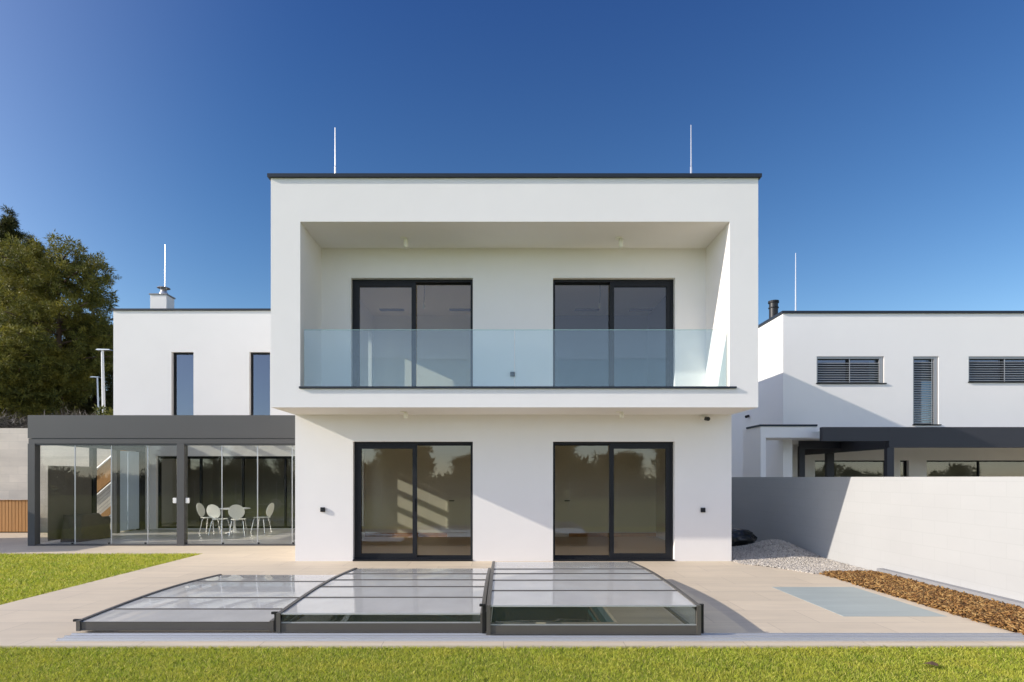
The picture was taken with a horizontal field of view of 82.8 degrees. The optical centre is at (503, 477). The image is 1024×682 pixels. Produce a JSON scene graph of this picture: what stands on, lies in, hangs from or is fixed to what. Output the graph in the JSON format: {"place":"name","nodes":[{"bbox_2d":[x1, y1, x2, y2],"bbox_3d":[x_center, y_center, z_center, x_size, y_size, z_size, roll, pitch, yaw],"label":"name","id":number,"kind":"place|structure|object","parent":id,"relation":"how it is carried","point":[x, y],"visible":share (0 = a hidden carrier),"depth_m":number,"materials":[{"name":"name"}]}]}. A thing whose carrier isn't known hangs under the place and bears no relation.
{"place":"outdoors","nodes":[
{"label":"outdoors","id":0,"kind":"place"},
{"bbox_2d":[60,513,110,541],"bbox_3d":[-10.981,1.289,15.291,0.527,0.696,1.218,0,0,0],"label":"covered furniture","id":1,"kind":"object","parent":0,"point":[92,526],"visible":0.96,"depth_m":14.92,"materials":[{"name":"fabric"}]},
{"bbox_2d":[41,529,294,543],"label":"conservatory floor","id":2,"kind":"structure","parent":0,"point":[195,536],"depth_m":15.85,"materials":[{"name":"grey tile"}]},
{"bbox_2d":[28,415,294,545],"bbox_3d":[-7.796,0.072,16.198,7.367,3.155,4.397,0,0,0],"label":"glass conservatory","id":3,"kind":"object","parent":2,"relation":"on","point":[72,490],"visible":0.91,"depth_m":14.01,"materials":[{"name":"grey metal"}]},
{"bbox_2d":[196,503,220,532],"bbox_3d":[-8.781,1.197,17.250,0.574,0.887,0.430,0,0,0],"label":"dining chair","id":4,"kind":"object","parent":2,"relation":"on","point":[200,509],"visible":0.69,"depth_m":17.21,"materials":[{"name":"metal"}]},
{"bbox_2d":[207,504,230,534],"bbox_3d":[-8.131,1.197,16.560,0.430,0.887,0.574,0,0,10],"label":"dining chair","id":5,"kind":"object","parent":2,"relation":"on","point":[213,512],"visible":0.88,"depth_m":16.36,"materials":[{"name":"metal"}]},
{"bbox_2d":[219,507,249,533],"bbox_3d":[-7.950,1.270,17.150,0.900,0.732,0.900,0,0,0],"label":"dining table","id":6,"kind":"object","parent":2,"relation":"on","point":[235,531],"visible":0.48,"depth_m":17.09,"materials":[{"name":"white paint"}]},
{"bbox_2d":[228,505,247,535],"bbox_3d":[-7.545,1.197,16.491,0.430,0.887,0.574,0,0,-14],"label":"dining chair","id":7,"kind":"object","parent":2,"relation":"on","point":[236,512],"visible":1,"depth_m":16.29,"materials":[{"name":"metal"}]},
{"bbox_2d":[251,503,273,532],"bbox_3d":[-7.159,1.197,17.294,0.574,0.887,0.430,0,0,6],"label":"dining chair","id":8,"kind":"object","parent":2,"relation":"on","point":[269,509],"visible":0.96,"depth_m":17.22,"materials":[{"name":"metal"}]},
{"bbox_2d":[0,530,1023,681],"bbox_3d":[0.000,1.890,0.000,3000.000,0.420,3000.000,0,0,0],"label":"ground","id":9,"kind":"structure","parent":0,"point":[561,661],"depth_m":5.16,"materials":[{"name":"green plant"}]},
{"bbox_2d":[0,428,129,531],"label":"boundary wall","id":10,"kind":"structure","parent":9,"relation":"on","point":[13,463],"depth_m":17.75,"materials":[{"name":"white paint"}]},
{"bbox_2d":[732,253,1023,476],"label":"neighbour house","id":11,"kind":"structure","parent":9,"relation":"on","point":[890,393],"depth_m":18.60,"materials":[{"name":"white paint"}]},
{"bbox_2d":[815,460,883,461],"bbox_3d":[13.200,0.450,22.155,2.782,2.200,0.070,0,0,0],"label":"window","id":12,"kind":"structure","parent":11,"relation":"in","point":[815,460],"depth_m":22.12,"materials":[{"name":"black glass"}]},
{"bbox_2d":[816,357,886,383],"bbox_3d":[11.139,-3.441,18.672,2.241,0.887,0.235,0,0,0],"label":"window","id":13,"kind":"structure","parent":11,"relation":"in","point":[830,370],"depth_m":18.69,"materials":[{"name":"metal"}]},
{"bbox_2d":[900,460,906,476],"bbox_3d":[15.206,0.450,22.155,0.324,2.200,0.070,0,0,0],"label":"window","id":14,"kind":"structure","parent":11,"relation":"in","point":[905,461],"depth_m":22.12,"materials":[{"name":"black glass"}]},
{"bbox_2d":[912,357,941,424],"bbox_3d":[13.560,-2.776,18.656,0.901,2.211,0.201,0,0,0],"label":"window","id":15,"kind":"structure","parent":11,"relation":"in","point":[924,368],"depth_m":18.68,"materials":[{"name":"metal"}]},
{"bbox_2d":[927,460,1023,476],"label":"window","id":16,"kind":"structure","parent":11,"relation":"in","point":[977,461],"depth_m":22.12,"materials":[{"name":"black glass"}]},
{"bbox_2d":[968,357,1023,382],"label":"window","id":17,"kind":"structure","parent":11,"relation":"in","point":[981,369],"depth_m":18.70,"materials":[{"name":"metal"}]},
{"bbox_2d":[732,477,1023,601],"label":"garden wall","id":18,"kind":"structure","parent":9,"relation":"on","point":[966,532],"depth_m":9.40,"materials":[{"name":"white paint"}]},
{"bbox_2d":[819,570,1023,634],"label":"bark mulch","id":19,"kind":"object","parent":9,"relation":"on","point":[992,612],"visible":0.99,"depth_m":7.69,"materials":[{"name":"brown wood"}]},
{"bbox_2d":[923,661,937,665],"bbox_3d":[3.739,1.630,5.080,0.133,0.024,0.088,0,0,0],"label":"dry leaf","id":20,"kind":"object","parent":9,"relation":"on","point":[933,663],"visible":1,"depth_m":5.07,"materials":[{"name":"brown plant"}]},
{"bbox_2d":[877,568,1023,607],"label":"wall kerb","id":21,"kind":"structure","parent":9,"relation":"on","point":[984,595],"depth_m":8.19,"materials":[{"name":"grey concrete"}]},
{"bbox_2d":[0,533,1023,648],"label":"terrace paving","id":22,"kind":"structure","parent":0,"point":[733,597],"depth_m":7.54,"materials":[{"name":"beige stone"}]},
{"bbox_2d":[0,499,27,532],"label":"timber screen","id":23,"kind":"object","parent":22,"relation":"on","point":[13,515],"visible":0.88,"depth_m":17.36,"materials":[{"name":"wood"}]},
{"bbox_2d":[97,450,124,521],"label":"garden stairs","id":24,"kind":"structure","parent":22,"relation":"on","point":[103,474],"depth_m":17.68,"materials":[{"name":"brown wood"}]},
{"bbox_2d":[73,574,335,630],"bbox_3d":[-3.474,1.542,7.645,2.203,0.149,3.074,0,0,0],"label":"pool enclosure","id":25,"kind":"object","parent":22,"relation":"on","point":[219,602],"visible":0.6,"depth_m":6.73,"materials":[{"name":"metal"}]},
{"bbox_2d":[111,125,761,560],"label":"modern house","id":26,"kind":"structure","parent":22,"relation":"on","point":[501,365],"depth_m":11.45,"materials":[{"name":"white paint"}]},
{"bbox_2d":[174,353,192,414],"bbox_3d":[-10.180,-2.825,18.555,0.700,2.310,0.070,0,0,0],"label":"window","id":27,"kind":"structure","parent":26,"relation":"in","point":[183,362],"depth_m":18.55,"materials":[{"name":"glass"}]},
{"bbox_2d":[251,353,269,414],"bbox_3d":[-7.730,-2.825,18.555,0.660,2.310,0.070,0,0,0],"label":"window","id":28,"kind":"structure","parent":26,"relation":"in","point":[260,362],"depth_m":18.55,"materials":[{"name":"glass"}]},
{"bbox_2d":[352,280,472,385],"bbox_3d":[-1.808,-2.763,11.611,2.405,2.355,0.158,0,0,0],"label":"sliding door","id":29,"kind":"structure","parent":26,"relation":"in","point":[356,284],"depth_m":11.56,"materials":[{"name":"black glass"}]},
{"bbox_2d":[354,442,472,558],"bbox_3d":[-1.788,0.455,11.611,2.365,2.330,0.158,0,0,0],"label":"sliding door","id":30,"kind":"structure","parent":26,"relation":"in","point":[358,446],"depth_m":11.56,"materials":[{"name":"black metal"}]},
{"bbox_2d":[447,461,470,536],"bbox_3d":[-1.100,0.588,15.944,0.900,2.077,0.069,0,0,0],"label":"room door","id":31,"kind":"structure","parent":26,"relation":"in","point":[458,472],"depth_m":15.97,"materials":[{"name":"paint"}]},
{"bbox_2d":[555,461,569,536],"bbox_3d":[1.360,0.588,15.944,0.920,2.077,0.069,0,0,0],"label":"room door","id":32,"kind":"structure","parent":26,"relation":"in","point":[562,500],"depth_m":15.97,"materials":[{"name":"paint"}]},
{"bbox_2d":[553,442,672,558],"bbox_3d":[2.176,0.455,11.611,2.398,2.330,0.158,0,0,0],"label":"sliding door","id":33,"kind":"structure","parent":26,"relation":"in","point":[668,446],"depth_m":11.56,"materials":[{"name":"black glass"}]},
{"bbox_2d":[553,280,673,385],"bbox_3d":[2.181,-2.763,11.611,2.408,2.355,0.158,0,0,0],"label":"sliding door","id":34,"kind":"structure","parent":26,"relation":"in","point":[668,284],"depth_m":11.56,"materials":[{"name":"black metal"}]},
{"bbox_2d":[50,633,1023,642],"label":"enclosure track","id":35,"kind":"structure","parent":22,"relation":"on","point":[485,638],"depth_m":5.85,"materials":[{"name":"metal"}]},
{"bbox_2d":[271,568,490,632],"bbox_3d":[-1.296,1.495,7.630,2.288,0.244,3.184,0,0,0],"label":"pool enclosure","id":36,"kind":"object","parent":35,"relation":"on","point":[408,591],"visible":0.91,"depth_m":6.66,"materials":[{"name":"glass"}]},
{"bbox_2d":[479,561,703,634],"bbox_3d":[0.914,1.445,7.610,2.328,0.344,3.304,0,0,0],"label":"pool enclosure","id":37,"kind":"object","parent":35,"relation":"on","point":[574,584],"visible":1,"depth_m":6.52,"materials":[{"name":"aluminium"},{"name":"clear polycarbonate"}]},
{"bbox_2d":[597,607,613,621],"bbox_3d":[-1.375,2.375,7.785,5.350,1.350,2.330,0,0,0],"label":"pool basin","id":38,"kind":"object","parent":22,"relation":"in","point":[603,612],"depth_m":7.39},
{"bbox_2d":[282,607,606,621],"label":"pool water","id":39,"kind":"structure","parent":38,"relation":"in","point":[546,614],"depth_m":7.50,"materials":[{"name":"teal liquid"}]},
{"bbox_2d":[773,587,944,615],"bbox_3d":[4.655,1.654,7.815,1.230,0.012,1.850,0,0,0],"label":"paving hatch","id":40,"kind":"object","parent":22,"relation":"on","point":[847,601],"visible":1,"depth_m":7.65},
{"bbox_2d":[0,0,1023,390],"label":"sky","id":41,"kind":"structure","parent":0,"point":[885,138],"materials":[{"name":"blue"}]},
{"bbox_2d":[732,539,873,573],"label":"gravel","id":42,"kind":"structure","parent":0,"point":[799,559],"depth_m":11.57,"materials":[{"name":"grey gravel"}]},
{"bbox_2d":[732,528,756,545],"bbox_3d":[5.508,1.410,13.906,1.091,0.421,0.840,0,0,0],"label":"plastic bag","id":43,"kind":"object","parent":42,"relation":"on","point":[741,537],"visible":0.47,"depth_m":13.58,"materials":[{"name":"black plastic"}]},
{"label":"hillside","id":44,"kind":"structure","parent":0,"visible":0},
{"bbox_2d":[0,204,47,422],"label":"spruce tree","id":45,"kind":"object","parent":44,"relation":"on","point":[9,222],"visible":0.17,"depth_m":32.83,"materials":[{"name":"green plant"}]},
{"bbox_2d":[0,231,66,427],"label":"spruce tree","id":46,"kind":"object","parent":44,"relation":"on","point":[27,236],"visible":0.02,"depth_m":31.59,"materials":[{"name":"green plant"}]},
{"bbox_2d":[0,336,71,420],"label":"conifer tree","id":47,"kind":"object","parent":44,"relation":"on","point":[20,382],"visible":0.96,"depth_m":25.82,"materials":[{"name":"green plant"}]},
{"bbox_2d":[0,406,95,427],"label":"dry brush","id":48,"kind":"object","parent":44,"relation":"on","point":[16,423],"visible":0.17,"depth_m":19.26,"materials":[{"name":"brown plant"}]},
{"bbox_2d":[0,229,121,414],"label":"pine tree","id":49,"kind":"object","parent":44,"relation":"on","point":[37,303],"visible":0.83,"depth_m":27.19,"materials":[{"name":"green plant"}]},
{"bbox_2d":[52,312,112,414],"bbox_3d":[-21.840,-5.345,30.947,4.561,6.991,4.741,0,0,0],"label":"conifer tree","id":50,"kind":"object","parent":44,"relation":"on","point":[89,405],"visible":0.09,"depth_m":30.07,"materials":[{"name":"green plant"}]},
{"bbox_2d":[90,376,100,414],"bbox_3d":[-18.970,-3.122,27.000,0.420,3.146,0.200,0,0,0],"label":"lamp post","id":51,"kind":"object","parent":44,"relation":"on","point":[97,390],"visible":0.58,"depth_m":26.97,"materials":[{"name":"metal"}]},
{"bbox_2d":[92,404,112,414],"bbox_3d":[-14.614,-2.099,21.445,0.977,1.298,1.018,0,0,0],"label":"shrub","id":52,"kind":"object","parent":44,"relation":"on","point":[110,410],"visible":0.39,"depth_m":21.29,"materials":[{"name":"green plant"}]},
{"bbox_2d":[96,349,112,411],"bbox_3d":[-16.508,-3.429,24.000,0.600,3.760,0.200,0,0,0],"label":"lamp post","id":53,"kind":"object","parent":44,"relation":"on","point":[102,376],"visible":0.61,"depth_m":23.95,"materials":[{"name":"white metal"}]}
]}

